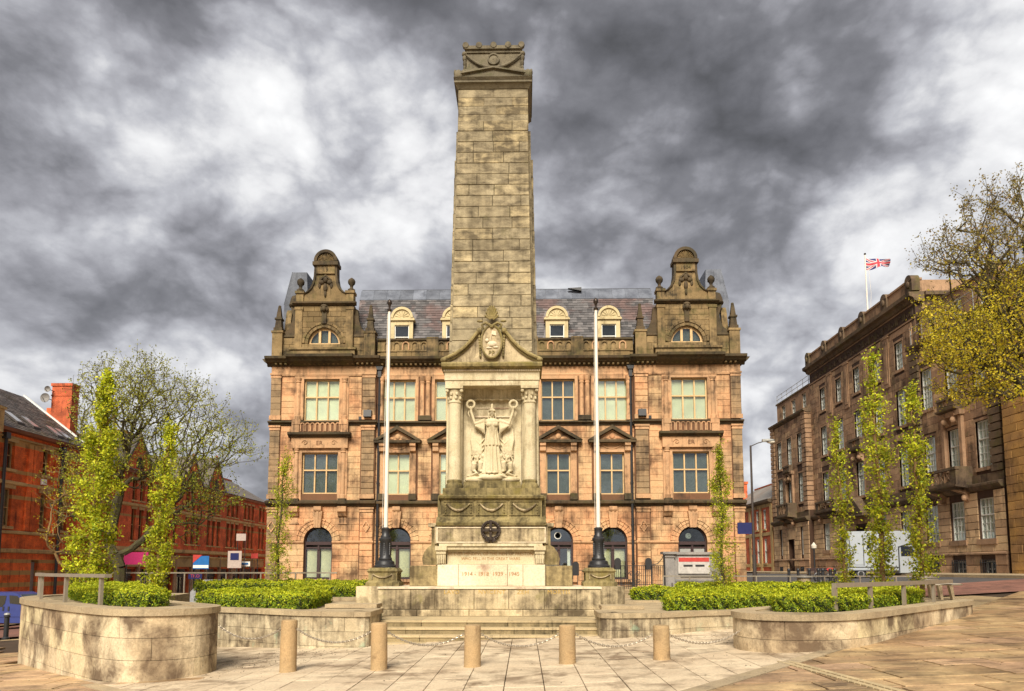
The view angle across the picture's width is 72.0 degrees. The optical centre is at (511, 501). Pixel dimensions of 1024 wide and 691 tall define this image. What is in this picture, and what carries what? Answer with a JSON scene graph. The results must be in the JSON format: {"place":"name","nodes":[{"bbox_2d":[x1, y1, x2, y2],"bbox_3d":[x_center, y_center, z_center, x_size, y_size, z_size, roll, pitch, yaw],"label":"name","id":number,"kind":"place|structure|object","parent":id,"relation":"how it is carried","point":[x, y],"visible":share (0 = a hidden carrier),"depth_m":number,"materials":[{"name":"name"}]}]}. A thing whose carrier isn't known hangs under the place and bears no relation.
{"place":"outdoors","nodes":[
{"label":"outdoors","id":0,"kind":"place"},
{"bbox_2d":[0,640,18,652],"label":"square bed","id":1,"kind":"object","parent":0,"point":[10,646],"visible":0.03,"depth_m":23.57,"materials":[{"name":"stone"}]},
{"bbox_2d":[1,613,10,639],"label":"bollard","id":2,"kind":"object","parent":1,"relation":"on","point":[7,616],"visible":1,"depth_m":26.70,"materials":[{"name":"black metal"}]},
{"bbox_2d":[33,456,80,585],"bbox_3d":[-17.365,1.113,26.779,1.622,6.056,2.314,5,-8,-44],"label":"shrub","id":3,"kind":"object","parent":1,"relation":"on","point":[48,533],"visible":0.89,"depth_m":26.80,"materials":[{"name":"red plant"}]},
{"bbox_2d":[60,367,128,583],"bbox_3d":[-15.083,-0.602,25.426,1.876,8.819,1.900,0,-5,1],"label":"young tree","id":4,"kind":"object","parent":1,"relation":"on","point":[92,525],"visible":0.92,"depth_m":25.29,"materials":[{"name":"green plant"}]},
{"bbox_2d":[17,593,220,681],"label":"curved planter wall","id":5,"kind":"structure","parent":1,"relation":"on","point":[177,638],"depth_m":12.89,"materials":[{"name":"stone"}]},
{"bbox_2d":[35,573,111,604],"bbox_3d":[-10.433,1.948,16.218,0.547,0.610,7.028,5,-7,-42],"label":"handrail","id":6,"kind":"object","parent":5,"relation":"on","point":[101,577],"visible":1,"depth_m":15.08,"materials":[{"name":"metal"}]},
{"bbox_2d":[68,580,174,606],"bbox_3d":[-9.281,2.075,16.393,1.835,0.532,7.351,3,-6,-33],"label":"hedge","id":7,"kind":"object","parent":5,"relation":"on","point":[134,593],"visible":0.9,"depth_m":14.17,"materials":[{"name":"green plant"}]},
{"bbox_2d":[137,416,187,588],"bbox_3d":[-13.032,0.306,26.359,1.571,7.091,1.460,0,-5,1],"label":"young tree","id":8,"kind":"object","parent":1,"relation":"on","point":[160,563],"visible":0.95,"depth_m":26.23,"materials":[{"name":"green plant"}]},
{"bbox_2d":[217,601,383,647],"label":"planter wall","id":9,"kind":"structure","parent":1,"relation":"on","point":[322,623],"depth_m":17.24,"materials":[{"name":"beige stone"}]},
{"bbox_2d":[194,586,334,608],"bbox_3d":[-6.931,2.706,20.308,3.718,0.596,4.839,0,-5,1],"label":"hedge","id":10,"kind":"object","parent":9,"relation":"on","point":[292,597],"visible":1,"depth_m":18.80,"materials":[{"name":"green plant"}]},
{"bbox_2d":[325,603,381,608],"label":"ledge wall","id":11,"kind":"structure","parent":9,"relation":"on","point":[350,605],"depth_m":18.48,"materials":[{"name":"beige stone"}]},
{"bbox_2d":[331,597,355,600],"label":"planter wall","id":12,"kind":"structure","parent":1,"relation":"on","point":[344,599],"depth_m":24.08,"materials":[{"name":"beige stone"}]},
{"bbox_2d":[283,580,364,596],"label":"hedge","id":13,"kind":"object","parent":12,"relation":"on","point":[341,589],"visible":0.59,"depth_m":24.68,"materials":[{"name":"green plant"}]},
{"bbox_2d":[0,625,19,637],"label":"red road","id":14,"kind":"structure","parent":0,"point":[14,631],"depth_m":34.33,"materials":[{"name":"asphalt"}]},
{"bbox_2d":[0,591,36,623],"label":"blue van","id":15,"kind":"object","parent":14,"relation":"on","point":[10,603],"visible":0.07,"depth_m":36.82,"materials":[{"name":"paint"}]},
{"bbox_2d":[124,552,148,586],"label":"shop sign","id":16,"kind":"object","parent":14,"relation":"on","point":[133,558],"visible":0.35,"depth_m":57.33,"materials":[{"name":"pink metal"}]},
{"bbox_2d":[0,383,94,626],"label":"red brick building","id":17,"kind":"structure","parent":0,"point":[30,432],"depth_m":49.25,"materials":[{"name":"brick"}]},
{"bbox_2d":[2,488,8,525],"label":"window","id":18,"kind":"structure","parent":17,"relation":"in","point":[6,495],"depth_m":46.62,"materials":[{"name":"glass"}]},
{"bbox_2d":[39,494,44,528],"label":"window","id":19,"kind":"structure","parent":17,"relation":"in","point":[42,495],"depth_m":50.10,"materials":[{"name":"glass"}]},
{"bbox_2d":[46,408,266,592],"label":"red brick terrace","id":20,"kind":"structure","parent":0,"point":[217,542],"depth_m":73.67,"materials":[{"name":"brick"}]},
{"bbox_2d":[79,572,336,592],"bbox_3d":[-13.322,3.710,30.894,11.326,1.260,0.108,0,-5,0],"label":"railing","id":21,"kind":"object","parent":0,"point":[260,573],"visible":0.56,"depth_m":30.92,"materials":[{"name":"metal"}]},
{"bbox_2d":[193,577,367,591],"bbox_3d":[-9.126,3.370,28.910,7.453,0.581,1.909,0,-5,1],"label":"hedge","id":22,"kind":"object","parent":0,"point":[199,586],"visible":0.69,"depth_m":28.21,"materials":[{"name":"green plant"}]},
{"bbox_2d":[14,629,812,690],"bbox_3d":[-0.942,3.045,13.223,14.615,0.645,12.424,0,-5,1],"label":"apron paving","id":23,"kind":"structure","parent":0,"point":[632,667],"depth_m":12.27,"materials":[{"name":"stone"}]},
{"bbox_2d":[279,619,297,672],"bbox_3d":[-4.090,2.680,12.911,0.312,1.036,0.310,1,-6,-8],"label":"bollard","id":24,"kind":"object","parent":23,"relation":"on","point":[288,651],"visible":0.95,"depth_m":12.80,"materials":[{"name":"stone"}]},
{"bbox_2d":[296,628,370,643],"bbox_3d":[-3.239,2.437,12.810,1.451,0.275,0.047,-1,-5,8],"label":"chain","id":25,"kind":"object","parent":24,"relation":"hanging from","point":[334,642],"visible":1,"depth_m":12.79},
{"bbox_2d":[370,622,386,670],"bbox_3d":[-2.389,2.640,12.668,0.312,0.933,0.310,0,-5,-6],"label":"bollard","id":26,"kind":"object","parent":23,"relation":"on","point":[378,646],"visible":0.92,"depth_m":12.55,"materials":[{"name":"stone"}]},
{"bbox_2d":[464,624,480,667],"bbox_3d":[-0.705,2.616,12.584,0.310,0.840,0.310,-1,-6,13],"label":"bollard","id":27,"kind":"object","parent":23,"relation":"on","point":[472,647],"visible":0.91,"depth_m":12.47,"materials":[{"name":"stone"}]},
{"bbox_2d":[387,631,464,645],"bbox_3d":[-1.546,2.455,12.643,1.410,0.272,0.047,0,-5,3],"label":"chain","id":28,"kind":"object","parent":27,"relation":"hanging from","point":[418,644],"visible":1,"depth_m":12.63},
{"bbox_2d":[481,633,558,647],"bbox_3d":[0.141,2.473,12.602,1.424,0.261,0.047,0,-5,0],"label":"chain","id":29,"kind":"object","parent":27,"relation":"hanging from","point":[522,646],"visible":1,"depth_m":12.59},
{"bbox_2d":[559,624,575,663],"bbox_3d":[0.988,2.589,12.595,0.310,0.775,0.312,1,-5,-9],"label":"bollard","id":30,"kind":"object","parent":23,"relation":"on","point":[567,650],"visible":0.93,"depth_m":12.48,"materials":[{"name":"stone"}]},
{"bbox_2d":[575,633,652,647],"bbox_3d":[1.837,2.481,12.632,1.425,0.261,0.047,0,-5,-2],"label":"chain","id":31,"kind":"object","parent":30,"relation":"hanging from","point":[611,646],"visible":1,"depth_m":12.62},
{"bbox_2d":[653,625,670,659],"bbox_3d":[2.682,2.565,12.648,0.311,0.707,0.310,-1,-5,2],"label":"bollard","id":32,"kind":"object","parent":23,"relation":"on","point":[661,642],"visible":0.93,"depth_m":12.53,"materials":[{"name":"stone"}]},
{"bbox_2d":[594,602,732,638],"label":"planter wall","id":33,"kind":"structure","parent":23,"relation":"on","point":[610,624],"depth_m":16.98,"materials":[{"name":"beige stone"}]},
{"bbox_2d":[599,604,643,609],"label":"ledge wall","id":34,"kind":"structure","parent":33,"relation":"on","point":[621,607],"depth_m":18.45,"materials":[{"name":"beige stone"}]},
{"bbox_2d":[659,586,800,610],"bbox_3d":[6.196,2.720,20.208,6.076,0.609,3.546,2,-6,-21],"label":"hedge","id":35,"kind":"object","parent":33,"relation":"on","point":[695,598],"visible":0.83,"depth_m":18.30,"materials":[{"name":"green plant"}]},
{"bbox_2d":[0,572,1002,640],"bbox_3d":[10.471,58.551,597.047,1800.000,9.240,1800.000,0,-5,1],"label":"ground","id":36,"kind":"structure","parent":0,"point":[979,600],"depth_m":24.70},
{"bbox_2d":[31,339,269,582],"bbox_3d":[-15.673,-1.446,30.542,10.469,11.669,5.777,0,-5,1],"label":"spreading tree","id":37,"kind":"object","parent":36,"relation":"on","point":[129,442],"visible":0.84,"depth_m":30.15,"materials":[{"name":"green plant"}]},
{"bbox_2d":[356,41,624,644],"bbox_3d":[-0.584,-5.594,21.007,7.900,19.514,6.300,0,-5,1],"label":"war memorial","id":38,"kind":"object","parent":36,"relation":"on","point":[491,546],"visible":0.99,"depth_m":21.57,"materials":[{"name":"stone"}]},
{"bbox_2d":[365,568,403,585],"bbox_3d":[-3.776,2.226,20.962,0.980,0.535,0.820,0,-5,1],"label":"flagpole pedestal","id":39,"kind":"object","parent":38,"relation":"on","point":[384,576],"visible":0.97,"depth_m":20.61,"materials":[{"name":"stone"}]},
{"bbox_2d":[374,299,395,567],"bbox_3d":[-3.776,-2.148,21.368,0.660,8.240,0.660,0,-5,1],"label":"flagpole","id":40,"kind":"object","parent":39,"relation":"on","point":[385,560],"visible":1,"depth_m":21.16,"materials":[{"name":"metal"}]},
{"bbox_2d":[581,568,616,585],"bbox_3d":[2.569,2.216,20.852,0.980,0.535,0.820,0,-5,1],"label":"flagpole pedestal","id":41,"kind":"object","parent":38,"relation":"on","point":[599,576],"visible":1,"depth_m":20.50,"materials":[{"name":"stone"}]},
{"bbox_2d":[588,298,609,567],"bbox_3d":[2.569,-2.158,21.258,0.660,8.240,0.660,0,-5,1],"label":"flagpole","id":42,"kind":"object","parent":41,"relation":"on","point":[598,560],"visible":1,"depth_m":21.05,"materials":[{"name":"metal"}]},
{"bbox_2d":[263,246,749,586],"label":"stone building","id":43,"kind":"structure","parent":36,"relation":"on","point":[672,360],"depth_m":48.82,"materials":[{"name":"stone"}]},
{"bbox_2d":[304,527,331,578],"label":"arched window","id":44,"kind":"structure","parent":43,"relation":"in","point":[313,556],"depth_m":48.43,"materials":[{"name":"beige glass"}]},
{"bbox_2d":[302,453,337,493],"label":"window","id":45,"kind":"structure","parent":43,"relation":"in","point":[320,470],"depth_m":48.94,"materials":[{"name":"glass"}]},
{"bbox_2d":[304,380,339,420],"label":"window","id":46,"kind":"structure","parent":43,"relation":"in","point":[321,396],"depth_m":49.42,"materials":[{"name":"glass"}]},
{"bbox_2d":[388,453,409,494],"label":"window","id":47,"kind":"structure","parent":43,"relation":"in","point":[399,463],"depth_m":49.08,"materials":[{"name":"glass"}]},
{"bbox_2d":[383,380,415,420],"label":"window","id":48,"kind":"structure","parent":43,"relation":"in","point":[402,392],"depth_m":49.56,"materials":[{"name":"glass"}]},
{"bbox_2d":[390,528,410,578],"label":"arched window","id":49,"kind":"structure","parent":43,"relation":"in","point":[401,556],"depth_m":48.58,"materials":[{"name":"beige glass"}]},
{"bbox_2d":[395,325,408,337],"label":"window","id":50,"kind":"structure","parent":43,"relation":"in","point":[401,331],"depth_m":50.70,"materials":[{"name":"glass"}]},
{"bbox_2d":[435,380,446,420],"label":"window","id":51,"kind":"structure","parent":43,"relation":"in","point":[440,393],"depth_m":49.50,"materials":[{"name":"glass"}]},
{"bbox_2d":[439,453,445,494],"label":"window","id":52,"kind":"structure","parent":43,"relation":"in","point":[442,456],"depth_m":49.02,"materials":[{"name":"glass"}]},
{"bbox_2d":[550,324,563,337],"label":"window","id":53,"kind":"structure","parent":43,"relation":"in","point":[556,331],"depth_m":50.52,"materials":[{"name":"glass"}]},
{"bbox_2d":[546,453,569,493],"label":"window","id":54,"kind":"structure","parent":43,"relation":"in","point":[557,464],"depth_m":48.89,"materials":[{"name":"glass"}]},
{"bbox_2d":[541,380,574,420],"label":"window","id":55,"kind":"structure","parent":43,"relation":"in","point":[557,396],"depth_m":49.38,"materials":[{"name":"glass"}]},
{"bbox_2d":[545,527,572,578],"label":"arched window","id":56,"kind":"structure","parent":43,"relation":"in","point":[557,535],"depth_m":48.32,"materials":[{"name":"black glass"}]},
{"bbox_2d":[602,324,615,336],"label":"window","id":57,"kind":"structure","parent":43,"relation":"in","point":[608,330],"depth_m":50.44,"materials":[{"name":"glass"}]},
{"bbox_2d":[594,379,626,419],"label":"window","id":58,"kind":"structure","parent":43,"relation":"in","point":[611,392],"depth_m":49.32,"materials":[{"name":"glass"}]},
{"bbox_2d":[600,453,623,493],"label":"window","id":59,"kind":"structure","parent":43,"relation":"in","point":[611,464],"depth_m":48.83,"materials":[{"name":"glass"}]},
{"bbox_2d":[602,527,626,578],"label":"arched window","id":60,"kind":"structure","parent":43,"relation":"in","point":[615,553],"depth_m":48.32,"materials":[{"name":"black glass"}]},
{"bbox_2d":[671,378,706,418],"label":"window","id":61,"kind":"structure","parent":43,"relation":"in","point":[688,395],"depth_m":48.98,"materials":[{"name":"glass"}]},
{"bbox_2d":[672,452,708,492],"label":"window","id":62,"kind":"structure","parent":43,"relation":"in","point":[690,469],"depth_m":48.49,"materials":[{"name":"glass"}]},
{"bbox_2d":[678,527,705,551],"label":"arched window","id":63,"kind":"structure","parent":43,"relation":"in","point":[682,549],"depth_m":47.93,"materials":[{"name":"black glass"}]},
{"bbox_2d":[743,482,774,570],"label":"red brick house","id":64,"kind":"structure","parent":36,"relation":"on","point":[764,531],"depth_m":76.44,"materials":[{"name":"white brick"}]},
{"bbox_2d":[854,342,901,586],"bbox_3d":[12.623,-1.118,24.481,1.547,8.967,1.400,0,-5,1],"label":"young tree","id":65,"kind":"object","parent":36,"relation":"on","point":[884,553],"visible":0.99,"depth_m":24.40,"materials":[{"name":"green plant"}]},
{"bbox_2d":[757,572,1023,577],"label":"kerb","id":66,"kind":"structure","parent":36,"relation":"on","point":[989,576],"depth_m":39.54,"materials":[{"name":"stone"}]},
{"bbox_2d":[768,260,1018,574],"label":"council building","id":67,"kind":"structure","parent":36,"relation":"on","point":[967,467],"depth_m":49.63,"materials":[{"name":"brown stone"}]},
{"bbox_2d":[858,461,864,495],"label":"window","id":68,"kind":"structure","parent":67,"relation":"in","point":[860,465],"depth_m":54.98,"materials":[{"name":"glass"}]},
{"bbox_2d":[864,253,870,309],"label":"flagpole","id":69,"kind":"object","parent":67,"relation":"on","point":[866,281],"visible":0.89,"depth_m":57.42,"materials":[{"name":"metal"}]},
{"bbox_2d":[866,258,890,270],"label":"flag","id":70,"kind":"object","parent":69,"relation":"attached to","point":[871,264],"visible":1,"depth_m":57.59,"materials":[{"name":"fabric"}]},
{"bbox_2d":[896,341,902,369],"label":"window","id":71,"kind":"structure","parent":67,"relation":"in","point":[898,346],"depth_m":49.41,"materials":[{"name":"glass"}]},
{"bbox_2d":[898,390,905,425],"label":"window","id":72,"kind":"structure","parent":67,"relation":"in","point":[903,392],"depth_m":49.25,"materials":[{"name":"glass"}]},
{"bbox_2d":[901,447,909,485],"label":"window","id":73,"kind":"structure","parent":67,"relation":"in","point":[904,482],"depth_m":48.77,"materials":[{"name":"glass"}]},
{"bbox_2d":[922,368,932,409],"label":"window","id":74,"kind":"structure","parent":67,"relation":"in","point":[928,401],"depth_m":45.21,"materials":[{"name":"glass"}]},
{"bbox_2d":[926,436,936,472],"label":"window","id":75,"kind":"structure","parent":67,"relation":"in","point":[931,441],"depth_m":44.72,"materials":[{"name":"glass"}]},
{"bbox_2d":[927,506,939,541],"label":"window","id":76,"kind":"structure","parent":67,"relation":"in","point":[934,509],"depth_m":44.29,"materials":[{"name":"glass"}]},
{"bbox_2d":[950,429,959,466],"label":"window","id":77,"kind":"structure","parent":67,"relation":"in","point":[954,438],"depth_m":42.29,"materials":[{"name":"glass"}]},
{"bbox_2d":[952,502,965,540],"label":"window","id":78,"kind":"structure","parent":67,"relation":"in","point":[958,522],"depth_m":41.79,"materials":[{"name":"glass"}]},
{"bbox_2d":[952,560,966,572],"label":"window","id":79,"kind":"structure","parent":67,"relation":"in","point":[962,569],"depth_m":41.48,"materials":[{"name":"glass"}]},
{"bbox_2d":[977,419,991,467],"bbox_3d":[26.531,-3.268,39.329,0.182,2.650,1.280,0,-5,1],"label":"window","id":80,"kind":"structure","parent":67,"relation":"in","point":[983,434],"depth_m":39.63,"materials":[{"name":"glass"}]},
{"bbox_2d":[980,497,995,538],"bbox_3d":[26.431,0.903,38.934,0.182,2.270,1.360,0,-5,1],"label":"window","id":81,"kind":"structure","parent":67,"relation":"in","point":[988,516],"depth_m":39.21,"materials":[{"name":"glass"}]},
{"bbox_2d":[980,559,996,572],"bbox_3d":[26.352,3.661,38.673,0.500,1.030,1.340,0,-5,1],"label":"window","id":82,"kind":"structure","parent":67,"relation":"in","point":[990,565],"depth_m":38.85,"materials":[{"name":"glass"}]},
{"bbox_2d":[894,379,945,596],"bbox_3d":[14.853,-0.598,25.912,1.480,8.095,1.420,0,-5,1],"label":"young tree","id":83,"kind":"object","parent":36,"relation":"on","point":[924,565],"visible":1,"depth_m":25.81,"materials":[{"name":"green plant"}]},
{"bbox_2d":[988,263,1023,575],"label":"ochre building","id":84,"kind":"structure","parent":36,"relation":"on","point":[1013,426],"depth_m":36.39,"materials":[{"name":"brown stone"}]},
{"bbox_2d":[0,591,1023,690],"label":"square paving","id":85,"kind":"structure","parent":0,"point":[986,640],"depth_m":11.63,"materials":[{"name":"stone"}]},
{"bbox_2d":[81,649,841,690],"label":"edging strip","id":86,"kind":"object","parent":85,"relation":"on","point":[716,684],"visible":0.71,"depth_m":10.92,"materials":[{"name":"stone"}]},
{"bbox_2d":[777,661,904,690],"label":"sett line","id":87,"kind":"object","parent":85,"relation":"on","point":[857,681],"visible":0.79,"depth_m":9.89,"materials":[{"name":"stone"}]},
{"bbox_2d":[731,597,973,652],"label":"curved planter wall","id":88,"kind":"structure","parent":85,"relation":"on","point":[764,629],"depth_m":13.21,"materials":[{"name":"stone"}]},
{"bbox_2d":[767,585,925,612],"bbox_3d":[7.929,2.174,16.320,7.216,0.540,1.722,5,-8,-44],"label":"hedge","id":89,"kind":"object","parent":88,"relation":"on","point":[821,599],"visible":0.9,"depth_m":14.31,"materials":[{"name":"green plant"}]},
{"bbox_2d":[831,580,952,610],"bbox_3d":[9.027,2.098,16.259,7.104,0.540,0.208,5,-7,-42],"label":"handrail","id":90,"kind":"object","parent":88,"relation":"on","point":[869,585],"visible":0.98,"depth_m":15.41,"materials":[{"name":"metal"}]},
{"bbox_2d":[920,577,962,599],"bbox_3d":[11.872,2.373,19.445,0.935,0.595,2.018,-2,-6,23],"label":"curved bench","id":91,"kind":"object","parent":88,"relation":"on","point":[949,588],"visible":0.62,"depth_m":19.30,"materials":[{"name":"stone"}]},
{"bbox_2d":[0,0,1023,569],"label":"sky","id":92,"kind":"structure","parent":0,"point":[168,168],"materials":[{"name":"grey"}]},
{"bbox_2d":[625,587,635,597],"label":"terrace","id":93,"kind":"structure","parent":0,"point":[627,592],"depth_m":36.06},
{"bbox_2d":[263,445,298,584],"bbox_3d":[-9.401,0.827,28.736,1.240,6.358,1.356,0,-5,1],"label":"young tree","id":94,"kind":"object","parent":93,"relation":"on","point":[274,556],"visible":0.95,"depth_m":28.69,"materials":[{"name":"green plant"}]},
{"bbox_2d":[614,553,665,588],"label":"iron railing","id":95,"kind":"object","parent":93,"relation":"on","point":[648,565],"visible":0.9,"depth_m":42.65,"materials":[{"name":"metal"}]},
{"bbox_2d":[625,598,661,603],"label":"planter wall","id":96,"kind":"structure","parent":93,"relation":"on","point":[629,601],"depth_m":22.66,"materials":[{"name":"beige stone"}]},
{"bbox_2d":[628,583,771,599],"bbox_3d":[6.381,3.040,23.771,4.982,0.586,1.858,0,-5,1],"label":"hedge","id":97,"kind":"object","parent":96,"relation":"on","point":[654,592],"visible":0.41,"depth_m":23.11,"materials":[{"name":"green plant"}]},
{"bbox_2d":[660,552,721,587],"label":"kiosk","id":98,"kind":"structure","parent":93,"relation":"on","point":[687,563],"depth_m":43.55,"materials":[{"name":"grey metal"}]},
{"bbox_2d":[707,434,743,586],"bbox_3d":[8.624,0.581,28.908,1.394,6.776,1.269,0,-5,1],"label":"young tree","id":99,"kind":"object","parent":93,"relation":"on","point":[722,512],"visible":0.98,"depth_m":28.83,"materials":[{"name":"green plant"}]},
{"bbox_2d":[674,580,837,589],"bbox_3d":[10.981,3.646,30.398,8.105,0.554,1.767,0,-5,1],"label":"hedge","id":100,"kind":"object","parent":93,"relation":"on","point":[798,584],"visible":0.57,"depth_m":29.82,"materials":[{"name":"green plant"}]},
{"bbox_2d":[662,576,932,587],"bbox_3d":[12.706,3.765,31.684,11.750,0.900,0.391,0,-5,4],"label":"railing","id":101,"kind":"object","parent":93,"relation":"on","point":[787,576],"visible":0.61,"depth_m":31.88,"materials":[{"name":"metal"}]},
{"bbox_2d":[821,414,858,582],"bbox_3d":[13.215,0.096,28.408,1.279,7.396,1.212,0,-5,1],"label":"young tree","id":102,"kind":"object","parent":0,"point":[845,537],"visible":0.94,"depth_m":28.28,"materials":[{"name":"green plant"}]},
{"bbox_2d":[747,573,1023,586],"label":"road","id":103,"kind":"structure","parent":0,"point":[868,579],"depth_m":43.16,"materials":[{"name":"asphalt"}]},
{"bbox_2d":[737,439,774,581],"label":"street lamp","id":104,"kind":"object","parent":103,"relation":"on","point":[745,528],"visible":0.99,"depth_m":44.75,"materials":[{"name":"metal"}]},
{"bbox_2d":[840,531,924,577],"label":"white box van","id":105,"kind":"object","parent":103,"relation":"on","point":[861,564],"visible":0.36,"depth_m":45.48,"materials":[{"name":"paint"}]},
{"bbox_2d":[747,571,1023,574],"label":"pavement","id":106,"kind":"structure","parent":0,"point":[965,573],"depth_m":40.35,"materials":[{"name":"stone"}]},
{"bbox_2d":[906,579,1023,596],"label":"sett road","id":107,"kind":"structure","parent":0,"point":[992,586],"depth_m":29.21,"materials":[{"name":"stone"}]},
{"bbox_2d":[963,591,1018,596],"bbox_3d":[15.794,2.471,16.567,29.000,1.644,26.000,0,-5,1],"label":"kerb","id":108,"kind":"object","parent":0,"point":[1000,594],"visible":0.02,"depth_m":26.06,"materials":[{"name":"stone"}]},
{"bbox_2d":[904,162,1023,411],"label":"yellow tree","id":109,"kind":"object","parent":108,"relation":"on","point":[976,358],"visible":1,"depth_m":17.29,"materials":[{"name":"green plant"}]},
{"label":"left road","id":110,"kind":"structure","parent":0,"visible":0},
{"bbox_2d":[193,555,208,582],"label":"shop banner","id":111,"kind":"object","parent":110,"relation":"on","point":[200,562],"visible":0.67,"depth_m":60.21,"materials":[{"name":"blue metal"}]},
{"bbox_2d":[227,551,241,578],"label":"shop sign","id":112,"kind":"object","parent":110,"relation":"on","point":[234,559],"visible":0.79,"depth_m":66.20,"materials":[{"name":"white metal"}]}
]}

